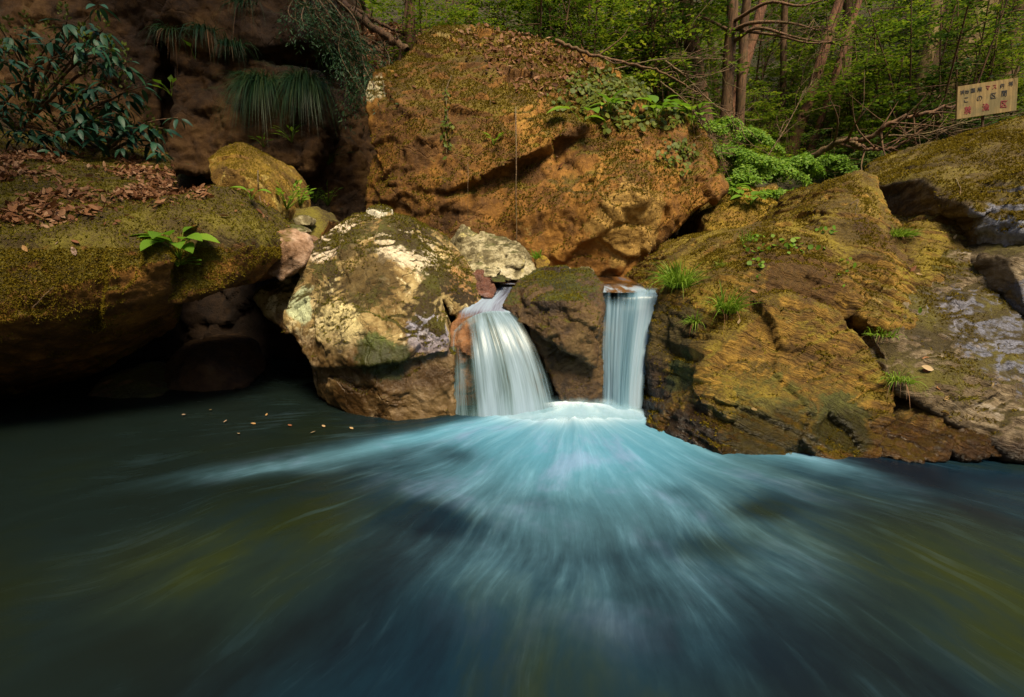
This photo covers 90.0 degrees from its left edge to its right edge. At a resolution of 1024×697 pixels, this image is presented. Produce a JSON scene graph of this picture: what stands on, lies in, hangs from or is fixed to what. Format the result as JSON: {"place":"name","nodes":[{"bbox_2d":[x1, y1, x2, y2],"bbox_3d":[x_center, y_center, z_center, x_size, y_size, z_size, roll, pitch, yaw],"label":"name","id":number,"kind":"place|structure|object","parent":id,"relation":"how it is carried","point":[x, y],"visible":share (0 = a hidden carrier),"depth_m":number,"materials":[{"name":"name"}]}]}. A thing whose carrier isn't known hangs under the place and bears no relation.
{"place":"outdoors","nodes":[
{"label":"outdoors","id":0,"kind":"place"},
{"bbox_2d":[0,357,1023,696],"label":"water","id":1,"kind":"structure","parent":0,"point":[178,543],"depth_m":2.13,"materials":[{"name":"liquid"}]},
{"bbox_2d":[164,332,265,391],"bbox_3d":[-2.812,0.099,4.972,0.834,0.423,1.088,0,12,0],"label":"boulder","id":2,"kind":"object","parent":1,"relation":"on","point":[232,361],"visible":0.96,"depth_m":4.67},
{"bbox_2d":[485,402,638,419],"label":"mist","id":3,"kind":"structure","parent":1,"relation":"on","point":[605,410],"depth_m":3.79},
{"bbox_2d":[853,247,1023,463],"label":"boulder","id":4,"kind":"object","parent":1,"relation":"on","point":[965,335],"visible":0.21,"depth_m":3.23,"materials":[{"name":"stone"}]},
{"bbox_2d":[877,371,925,403],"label":"grass tuft","id":5,"kind":"object","parent":4,"relation":"on","point":[906,382],"visible":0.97,"depth_m":3.11,"materials":[{"name":"green plant"}]},
{"bbox_2d":[864,115,1023,246],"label":"boulder","id":6,"kind":"object","parent":4,"relation":"on","point":[984,166],"visible":0.77,"depth_m":4.14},
{"bbox_2d":[848,91,942,169],"bbox_3d":[4.328,-1.946,5.707,1.149,1.808,1.065,0,12,0],"label":"gnarled branch","id":7,"kind":"object","parent":6,"relation":"on","point":[872,148],"visible":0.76,"depth_m":5.83,"materials":[{"name":"brown plant"}]},
{"bbox_2d":[805,70,1023,158],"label":"gnarled branch","id":8,"kind":"object","parent":6,"relation":"on","point":[835,142],"visible":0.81,"depth_m":5.83,"materials":[{"name":"brown plant"}]},
{"bbox_2d":[854,56,1023,164],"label":"bare branch","id":9,"kind":"object","parent":6,"relation":"on","point":[935,132],"visible":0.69,"depth_m":5.61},
{"bbox_2d":[955,77,1017,126],"bbox_3d":[4.908,-1.900,5.348,0.603,1.632,0.058,-8,12,2],"label":"notice board","id":10,"kind":"object","parent":6,"relation":"on","point":[982,100],"visible":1,"depth_m":5.19,"materials":[{"name":"beige wood"}]},
{"bbox_2d":[964,242,1023,314],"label":"boulder","id":11,"kind":"object","parent":4,"relation":"on","point":[1000,266],"visible":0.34,"depth_m":3.50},
{"bbox_2d":[0,0,1023,394],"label":"ground","id":12,"kind":"structure","parent":0,"point":[186,182],"depth_m":12.58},
{"bbox_2d":[0,129,294,400],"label":"rock ledge","id":13,"kind":"object","parent":12,"relation":"on","point":[109,301],"visible":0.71,"depth_m":3.53,"materials":[{"name":"stone"}]},
{"bbox_2d":[0,38,94,157],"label":"evergreen shrub","id":14,"kind":"object","parent":13,"relation":"on","point":[28,92],"visible":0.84,"depth_m":4.73,"materials":[{"name":"green plant"}]},
{"bbox_2d":[0,1,150,118],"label":"evergreen shrub","id":15,"kind":"object","parent":13,"relation":"on","point":[79,56],"visible":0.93,"depth_m":4.90,"materials":[{"name":"green plant"}]},
{"bbox_2d":[30,56,158,146],"bbox_3d":[-4.202,-2.349,5.013,1.588,0.774,0.797,4,13,18],"label":"evergreen shrub","id":16,"kind":"object","parent":13,"relation":"on","point":[83,116],"visible":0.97,"depth_m":4.91,"materials":[{"name":"green plant"}]},
{"bbox_2d":[0,85,192,163],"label":"evergreen shrub","id":17,"kind":"object","parent":13,"relation":"on","point":[151,136],"visible":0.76,"depth_m":5.05,"materials":[{"name":"green plant"}]},
{"bbox_2d":[0,136,289,244],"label":"fallen leaves","id":18,"kind":"object","parent":13,"relation":"on","point":[143,191],"visible":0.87,"depth_m":3.99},
{"bbox_2d":[130,226,219,258],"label":"leafy plant","id":19,"kind":"object","parent":13,"relation":"on","point":[186,246],"visible":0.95,"depth_m":3.38,"materials":[{"name":"green plant"}]},
{"bbox_2d":[208,141,310,219],"bbox_3d":[-2.413,-1.529,4.930,0.734,0.838,1.259,0,12,0],"label":"boulder","id":20,"kind":"object","parent":13,"relation":"on","point":[240,163],"visible":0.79,"depth_m":4.57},
{"bbox_2d":[267,228,319,280],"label":"stone","id":21,"kind":"object","parent":13,"relation":"on","point":[297,246],"visible":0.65,"depth_m":4.15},
{"bbox_2d":[290,206,340,237],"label":"stone","id":22,"kind":"object","parent":21,"relation":"on","point":[326,222],"visible":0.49,"depth_m":4.93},
{"bbox_2d":[0,0,376,221],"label":"cliff","id":23,"kind":"structure","parent":12,"relation":"on","point":[192,100],"depth_m":6.59,"materials":[{"name":"stone"}]},
{"bbox_2d":[169,19,229,63],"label":"tussock","id":24,"kind":"object","parent":23,"relation":"hanging from","point":[198,26],"visible":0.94,"depth_m":6.25,"materials":[{"name":"green plant"}]},
{"bbox_2d":[207,30,261,67],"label":"tussock","id":25,"kind":"object","parent":23,"relation":"on","point":[226,42],"visible":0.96,"depth_m":6.36,"materials":[{"name":"green plant"}]},
{"bbox_2d":[211,67,309,143],"bbox_3d":[-3.217,-3.002,6.529,1.398,1.223,1.381,10,15,39],"label":"tussock","id":26,"kind":"object","parent":23,"relation":"hanging from","point":[248,83],"visible":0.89,"depth_m":6.25,"materials":[{"name":"green plant"}]},
{"bbox_2d":[252,62,364,150],"bbox_3d":[-2.610,-2.983,6.490,1.469,1.292,1.258,0,12,0],"label":"tussock","id":27,"kind":"object","parent":23,"relation":"hanging from","point":[297,81],"visible":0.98,"depth_m":6.26,"materials":[{"name":"green plant"}]},
{"bbox_2d":[287,0,373,130],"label":"hanging shrub","id":28,"kind":"object","parent":23,"relation":"hanging from","point":[333,15],"visible":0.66,"depth_m":6.29,"materials":[{"name":"green plant"}]},
{"bbox_2d":[276,0,386,88],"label":"hanging shrub","id":29,"kind":"object","parent":23,"relation":"hanging from","point":[305,6],"visible":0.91,"depth_m":5.98,"materials":[{"name":"green plant"}]},
{"bbox_2d":[298,0,398,130],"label":"hanging shrub","id":30,"kind":"object","parent":23,"relation":"hanging from","point":[357,39],"visible":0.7,"depth_m":6.09,"materials":[{"name":"green plant"}]},
{"bbox_2d":[124,274,307,358],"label":"rock wall","id":31,"kind":"structure","parent":12,"relation":"on","point":[232,310],"depth_m":5.73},
{"bbox_2d":[253,203,481,420],"bbox_3d":[-1.284,-0.405,4.568,2.101,1.738,2.081,0,12,0],"label":"boulder","id":32,"kind":"object","parent":12,"relation":"on","point":[362,316],"visible":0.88,"depth_m":3.90,"materials":[{"name":"stone"}]},
{"bbox_2d":[369,0,477,65],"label":"sapling","id":33,"kind":"object","parent":12,"relation":"on","point":[420,12],"visible":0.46,"depth_m":7.81,"materials":[{"name":"green plant"}]},
{"bbox_2d":[450,311,543,405],"bbox_3d":[-0.112,0.115,4.453,0.812,1.004,1.036,0,12,0],"label":"rock shelf","id":34,"kind":"object","parent":12,"relation":"on","point":[461,337],"visible":0.2,"depth_m":4.04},
{"bbox_2d":[462,283,510,314],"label":"cascade","id":35,"kind":"object","parent":34,"relation":"on","point":[495,302],"visible":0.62,"depth_m":4.21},
{"bbox_2d":[454,311,552,416],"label":"waterfall","id":36,"kind":"structure","parent":34,"relation":"on","point":[507,377],"depth_m":3.82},
{"bbox_2d":[448,0,545,30],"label":"sapling","id":37,"kind":"object","parent":12,"relation":"on","point":[495,18],"visible":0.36,"depth_m":8.42,"materials":[{"name":"green plant"}]},
{"bbox_2d":[464,0,588,44],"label":"sapling","id":38,"kind":"object","parent":12,"relation":"on","point":[522,5],"visible":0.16,"depth_m":8.33,"materials":[{"name":"plant"}]},
{"bbox_2d":[365,23,728,289],"bbox_3d":[0.640,-2.558,7.067,4.862,3.570,4.181,3,12,16],"label":"boulder","id":39,"kind":"object","parent":12,"relation":"on","point":[617,204],"visible":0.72,"depth_m":5.52,"materials":[{"name":"stone"}]},
{"bbox_2d":[335,0,408,51],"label":"fallen tree","id":40,"kind":"object","parent":39,"relation":"on","point":[389,37],"visible":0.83,"depth_m":6.48,"materials":[{"name":"wood"}]},
{"bbox_2d":[349,8,698,255],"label":"fallen leaves","id":41,"kind":"object","parent":39,"relation":"on","point":[518,60],"depth_m":6.25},
{"bbox_2d":[356,21,866,168],"bbox_3d":[1.278,-4.540,8.438,9.932,3.702,5.885,0,12,0],"label":"fallen branch","id":42,"kind":"object","parent":39,"relation":"on","point":[579,50],"depth_m":6.32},
{"bbox_2d":[665,27,780,159],"bbox_3d":[2.326,-2.924,6.115,1.539,1.344,0.957,-2,12,-8],"label":"bare branch","id":43,"kind":"object","parent":42,"relation":"attached to","point":[689,80],"visible":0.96,"depth_m":6.11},
{"bbox_2d":[546,61,691,136],"bbox_3d":[1.274,-3.344,7.096,1.825,1.437,3.906,0,12,0],"label":"creeper","id":44,"kind":"object","parent":39,"relation":"on","point":[632,82],"visible":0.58,"depth_m":5.77,"materials":[{"name":"green plant"}]},
{"bbox_2d":[635,95,681,118],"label":"leafy plant","id":45,"kind":"object","parent":39,"relation":"on","point":[654,98],"visible":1,"depth_m":5.51,"materials":[{"name":"green plant"}]},
{"bbox_2d":[656,137,699,181],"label":"creeper","id":46,"kind":"object","parent":39,"relation":"attached to","point":[678,146],"visible":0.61,"depth_m":5.59,"materials":[{"name":"green plant"}]},
{"bbox_2d":[614,0,746,99],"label":"bare branch","id":47,"kind":"object","parent":39,"relation":"on","point":[677,57],"visible":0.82,"depth_m":6.29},
{"bbox_2d":[660,81,766,177],"bbox_3d":[2.264,-2.556,5.969,1.018,1.200,1.276,0,12,0],"label":"bare branch","id":48,"kind":"object","parent":39,"relation":"on","point":[694,111],"visible":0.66,"depth_m":5.93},
{"bbox_2d":[703,116,744,142],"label":"fern","id":49,"kind":"object","parent":39,"relation":"on","point":[723,122],"visible":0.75,"depth_m":6.50,"materials":[{"name":"green plant"}]},
{"bbox_2d":[713,143,760,171],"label":"fern","id":50,"kind":"object","parent":39,"relation":"on","point":[737,151],"visible":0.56,"depth_m":6.28,"materials":[{"name":"green plant"}]},
{"bbox_2d":[492,0,613,50],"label":"sapling","id":51,"kind":"object","parent":12,"relation":"on","point":[540,16],"visible":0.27,"depth_m":7.66,"materials":[{"name":"green plant"}]},
{"bbox_2d":[502,265,605,403],"bbox_3d":[0.334,-0.095,4.401,0.823,1.239,1.266,0,12,0],"label":"boulder","id":52,"kind":"object","parent":12,"relation":"on","point":[559,311],"visible":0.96,"depth_m":3.96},
{"bbox_2d":[450,224,535,279],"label":"boulder","id":53,"kind":"object","parent":52,"relation":"on","point":[511,259],"visible":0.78,"depth_m":4.83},
{"bbox_2d":[508,0,633,55],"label":"sapling","id":54,"kind":"object","parent":12,"relation":"on","point":[566,25],"visible":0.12,"depth_m":8.25,"materials":[{"name":"plant"}]},
{"bbox_2d":[518,0,632,73],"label":"sapling","id":55,"kind":"object","parent":12,"relation":"on","point":[590,35],"visible":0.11,"depth_m":8.60,"materials":[{"name":"plant"}]},
{"bbox_2d":[507,0,650,74],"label":"sapling","id":56,"kind":"object","parent":12,"relation":"on","point":[608,23],"visible":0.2,"depth_m":8.03,"materials":[{"name":"plant"}]},
{"bbox_2d":[600,292,633,399],"bbox_3d":[0.980,0.083,4.600,0.749,1.203,0.904,0,12,0],"label":"rock shelf","id":57,"kind":"object","parent":12,"relation":"on","point":[614,298],"visible":0.05,"depth_m":4.31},
{"bbox_2d":[604,290,657,408],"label":"waterfall","id":58,"kind":"structure","parent":57,"relation":"on","point":[627,331],"depth_m":3.94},
{"bbox_2d":[593,0,701,127],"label":"sapling","id":59,"kind":"object","parent":12,"relation":"on","point":[614,51],"visible":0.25,"depth_m":7.66,"materials":[{"name":"plant"}]},
{"bbox_2d":[563,0,733,144],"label":"sapling","id":60,"kind":"object","parent":12,"relation":"on","point":[726,3],"visible":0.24,"depth_m":7.54,"materials":[{"name":"green plant"}]},
{"bbox_2d":[584,0,720,110],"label":"sapling","id":61,"kind":"object","parent":12,"relation":"on","point":[633,10],"visible":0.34,"depth_m":7.57,"materials":[{"name":"plant"}]},
{"bbox_2d":[586,0,769,110],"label":"sapling","id":62,"kind":"object","parent":12,"relation":"on","point":[679,32],"visible":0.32,"depth_m":7.83,"materials":[{"name":"plant"}]},
{"bbox_2d":[636,0,726,147],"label":"tree","id":63,"kind":"object","parent":12,"relation":"on","point":[692,43],"visible":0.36,"depth_m":7.98,"materials":[{"name":"brown plant"}]},
{"bbox_2d":[362,0,1004,110],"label":"wood","id":64,"kind":"object","parent":12,"relation":"on","point":[374,3],"visible":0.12,"depth_m":10.98,"materials":[{"name":"plant"}]},
{"bbox_2d":[628,0,750,119],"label":"sapling","id":65,"kind":"object","parent":12,"relation":"on","point":[713,66],"visible":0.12,"depth_m":8.46,"materials":[{"name":"plant"}]},
{"bbox_2d":[682,183,778,233],"bbox_3d":[2.684,-1.626,6.203,1.123,0.791,1.734,0,12,0],"label":"boulder","id":66,"kind":"object","parent":12,"relation":"on","point":[725,211],"visible":0.41,"depth_m":5.69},
{"bbox_2d":[726,171,762,192],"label":"fern","id":67,"kind":"object","parent":66,"relation":"on","point":[733,180],"visible":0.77,"depth_m":6.02,"materials":[{"name":"green plant"}]},
{"bbox_2d":[724,152,786,181],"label":"fern","id":68,"kind":"object","parent":66,"relation":"on","point":[739,165],"visible":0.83,"depth_m":6.17,"materials":[{"name":"green plant"}]},
{"bbox_2d":[748,156,812,186],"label":"fern","id":69,"kind":"object","parent":66,"relation":"on","point":[768,170],"visible":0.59,"depth_m":6.18,"materials":[{"name":"green plant"}]},
{"bbox_2d":[446,0,1023,189],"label":"undergrowth","id":70,"kind":"object","parent":12,"relation":"on","point":[768,149],"visible":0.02,"depth_m":8.57,"materials":[{"name":"green plant"}]},
{"bbox_2d":[728,125,785,154],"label":"fern","id":71,"kind":"object","parent":12,"relation":"on","point":[762,137],"visible":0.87,"depth_m":6.90,"materials":[{"name":"green plant"}]},
{"bbox_2d":[700,0,824,124],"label":"sapling","id":72,"kind":"object","parent":12,"relation":"on","point":[773,44],"visible":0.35,"depth_m":9.74,"materials":[{"name":"plant"}]},
{"bbox_2d":[751,0,787,151],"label":"tree","id":73,"kind":"object","parent":12,"relation":"on","point":[784,17],"visible":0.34,"depth_m":9.16,"materials":[{"name":"brown plant"}]},
{"bbox_2d":[744,86,809,157],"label":"sapling","id":74,"kind":"object","parent":12,"relation":"on","point":[767,105],"visible":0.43,"depth_m":8.39,"materials":[{"name":"plant"}]},
{"bbox_2d":[679,0,875,173],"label":"conifer tree","id":75,"kind":"object","parent":12,"relation":"on","point":[733,17],"visible":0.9,"depth_m":7.76,"materials":[{"name":"brown plant"}]},
{"bbox_2d":[732,0,830,132],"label":"conifer tree","id":76,"kind":"object","parent":12,"relation":"on","point":[759,13],"visible":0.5,"depth_m":8.52,"materials":[{"name":"brown plant"}]},
{"bbox_2d":[734,16,852,138],"bbox_3d":[4.990,-4.816,9.381,1.939,2.176,1.884,1,12,5],"label":"sapling","id":77,"kind":"object","parent":12,"relation":"on","point":[808,46],"visible":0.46,"depth_m":9.32,"materials":[{"name":"plant"}]},
{"bbox_2d":[764,151,826,186],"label":"fern","id":78,"kind":"object","parent":12,"relation":"on","point":[807,161],"visible":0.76,"depth_m":6.31,"materials":[{"name":"green plant"}]},
{"bbox_2d":[624,170,969,459],"bbox_3d":[2.308,-0.498,4.415,2.724,2.057,3.095,0,12,0],"label":"boulder","id":79,"kind":"object","parent":12,"relation":"on","point":[792,361],"visible":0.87,"depth_m":3.44,"materials":[{"name":"stone"}]},
{"bbox_2d":[643,256,723,298],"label":"grass tuft","id":80,"kind":"object","parent":79,"relation":"on","point":[676,278],"visible":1,"depth_m":3.83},
{"bbox_2d":[697,280,758,337],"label":"grass tuft","id":81,"kind":"object","parent":79,"relation":"on","point":[722,307],"visible":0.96,"depth_m":3.47,"materials":[{"name":"green plant"}]},
{"bbox_2d":[742,225,836,253],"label":"creeper","id":82,"kind":"object","parent":79,"relation":"attached to","point":[810,247],"visible":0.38,"depth_m":3.73,"materials":[{"name":"green plant"}]},
{"bbox_2d":[758,112,837,157],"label":"sapling","id":83,"kind":"object","parent":12,"relation":"on","point":[786,140],"visible":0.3,"depth_m":8.06,"materials":[{"name":"plant"}]},
{"bbox_2d":[766,71,874,152],"bbox_3d":[5.381,-4.101,9.042,1.726,1.360,1.123,7,14,31],"label":"sapling","id":84,"kind":"object","parent":12,"relation":"on","point":[788,103],"visible":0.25,"depth_m":9.13,"materials":[{"name":"green plant"}]},
{"bbox_2d":[751,0,891,110],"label":"sapling","id":85,"kind":"object","parent":12,"relation":"on","point":[800,29],"visible":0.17,"depth_m":10.57,"materials":[{"name":"plant"}]},
{"bbox_2d":[805,153,859,184],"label":"fern","id":86,"kind":"object","parent":12,"relation":"on","point":[822,159],"visible":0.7,"depth_m":6.60,"materials":[{"name":"green plant"}]},
{"bbox_2d":[783,0,884,158],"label":"tree","id":87,"kind":"object","parent":12,"relation":"on","point":[807,105],"visible":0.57,"depth_m":8.51,"materials":[{"name":"brown plant"}]},
{"bbox_2d":[762,3,905,98],"bbox_3d":[6.445,-6.013,10.471,2.295,1.934,1.593,2,12,7],"label":"sapling","id":88,"kind":"object","parent":12,"relation":"on","point":[807,34],"visible":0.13,"depth_m":10.38,"materials":[{"name":"plant"}]},
{"bbox_2d":[806,0,862,152],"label":"tree","id":89,"kind":"object","parent":12,"relation":"on","point":[822,117],"visible":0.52,"depth_m":8.34,"materials":[{"name":"brown plant"}]},
{"bbox_2d":[776,12,892,123],"bbox_3d":[5.852,-4.858,9.280,1.520,1.926,1.641,-9,15,-36],"label":"sapling","id":90,"kind":"object","parent":12,"relation":"on","point":[830,71],"visible":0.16,"depth_m":9.16,"materials":[{"name":"plant"}]},
{"bbox_2d":[790,128,889,188],"bbox_3d":[4.337,-2.228,6.966,1.236,1.321,1.698,9,15,35],"label":"sapling","id":91,"kind":"object","parent":12,"relation":"on","point":[834,152],"visible":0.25,"depth_m":6.60,"materials":[{"name":"green plant"}]},
{"bbox_2d":[785,64,897,152],"bbox_3d":[5.454,-3.836,8.695,1.347,1.541,1.606,-4,13,-20],"label":"sapling","id":92,"kind":"object","parent":12,"relation":"on","point":[825,132],"visible":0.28,"depth_m":8.64,"materials":[{"name":"plant"}]},
{"bbox_2d":[832,0,854,122],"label":"conifer tree","id":93,"kind":"object","parent":12,"relation":"on","point":[846,5],"visible":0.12,"depth_m":9.51,"materials":[{"name":"brown plant"}]},
{"bbox_2d":[785,15,909,152],"bbox_3d":[5.341,-4.131,8.293,1.587,2.106,1.733,-8,14,-33],"label":"sapling","id":94,"kind":"object","parent":12,"relation":"on","point":[844,54],"visible":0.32,"depth_m":8.14,"materials":[{"name":"plant"}]},
{"bbox_2d":[837,147,885,174],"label":"fern","id":95,"kind":"object","parent":12,"relation":"on","point":[868,155],"visible":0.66,"depth_m":6.66,"materials":[{"name":"green plant"}]},
{"bbox_2d":[797,19,946,163],"bbox_3d":[5.361,-3.675,7.812,1.903,2.273,2.430,-4,13,-19],"label":"sapling","id":96,"kind":"object","parent":12,"relation":"on","point":[869,82],"visible":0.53,"depth_m":7.53,"materials":[{"name":"plant"}]},
{"bbox_2d":[830,0,919,83],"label":"sapling","id":97,"kind":"object","parent":12,"relation":"on","point":[892,34],"visible":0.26,"depth_m":9.77,"materials":[{"name":"plant"}]},
{"bbox_2d":[819,0,1000,158],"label":"sapling","id":98,"kind":"object","parent":12,"relation":"on","point":[891,53],"visible":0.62,"depth_m":6.97,"materials":[{"name":"plant"}]},
{"bbox_2d":[877,0,963,84],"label":"sapling","id":99,"kind":"object","parent":12,"relation":"on","point":[905,31],"visible":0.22,"depth_m":9.62,"materials":[{"name":"green plant"}]},
{"bbox_2d":[880,395,1001,463],"bbox_3d":[2.606,0.432,3.482,0.745,0.385,1.006,0,12,0],"label":"boulder","id":100,"kind":"object","parent":12,"relation":"on","point":[913,433],"visible":0.27,"depth_m":3.08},
{"bbox_2d":[888,0,993,148],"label":"tree","id":101,"kind":"object","parent":12,"relation":"on","point":[920,75],"visible":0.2,"depth_m":7.73,"materials":[{"name":"brown plant"}]},
{"bbox_2d":[860,0,1023,150],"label":"sapling","id":102,"kind":"object","parent":12,"relation":"on","point":[941,35],"visible":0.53,"depth_m":6.45,"materials":[{"name":"green plant"}]},
{"bbox_2d":[896,0,1023,133],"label":"sapling","id":103,"kind":"object","parent":12,"relation":"on","point":[992,62],"visible":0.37,"depth_m":6.61,"materials":[{"name":"plant"}]},
{"bbox_2d":[897,0,1023,127],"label":"sapling","id":104,"kind":"object","parent":12,"relation":"on","point":[951,29],"visible":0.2,"depth_m":7.19,"materials":[{"name":"plant"}]},
{"bbox_2d":[909,0,1023,144],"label":"tree","id":105,"kind":"object","parent":12,"relation":"on","point":[971,40],"visible":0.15,"depth_m":7.57,"materials":[{"name":"brown plant"}]},
{"bbox_2d":[918,61,1023,143],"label":"sapling","id":106,"kind":"object","parent":12,"relation":"on","point":[1020,82],"visible":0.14,"depth_m":6.72,"materials":[{"name":"plant"}]},
{"bbox_2d":[939,18,1023,137],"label":"sapling","id":107,"kind":"object","parent":12,"relation":"on","point":[997,56],"visible":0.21,"depth_m":6.92,"materials":[{"name":"plant"}]},
{"bbox_2d":[994,0,1023,79],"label":"conifer tree","id":108,"kind":"object","parent":12,"relation":"on","point":[1018,28],"visible":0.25,"depth_m":8.56,"materials":[{"name":"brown plant"}]},
{"bbox_2d":[494,276,645,292],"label":"stream","id":109,"kind":"structure","parent":0,"point":[617,284],"depth_m":4.50,"materials":[{"name":"liquid"}]},
{"bbox_2d":[473,269,496,298],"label":"stone","id":110,"kind":"object","parent":109,"relation":"on","point":[486,287],"visible":0.7,"depth_m":4.41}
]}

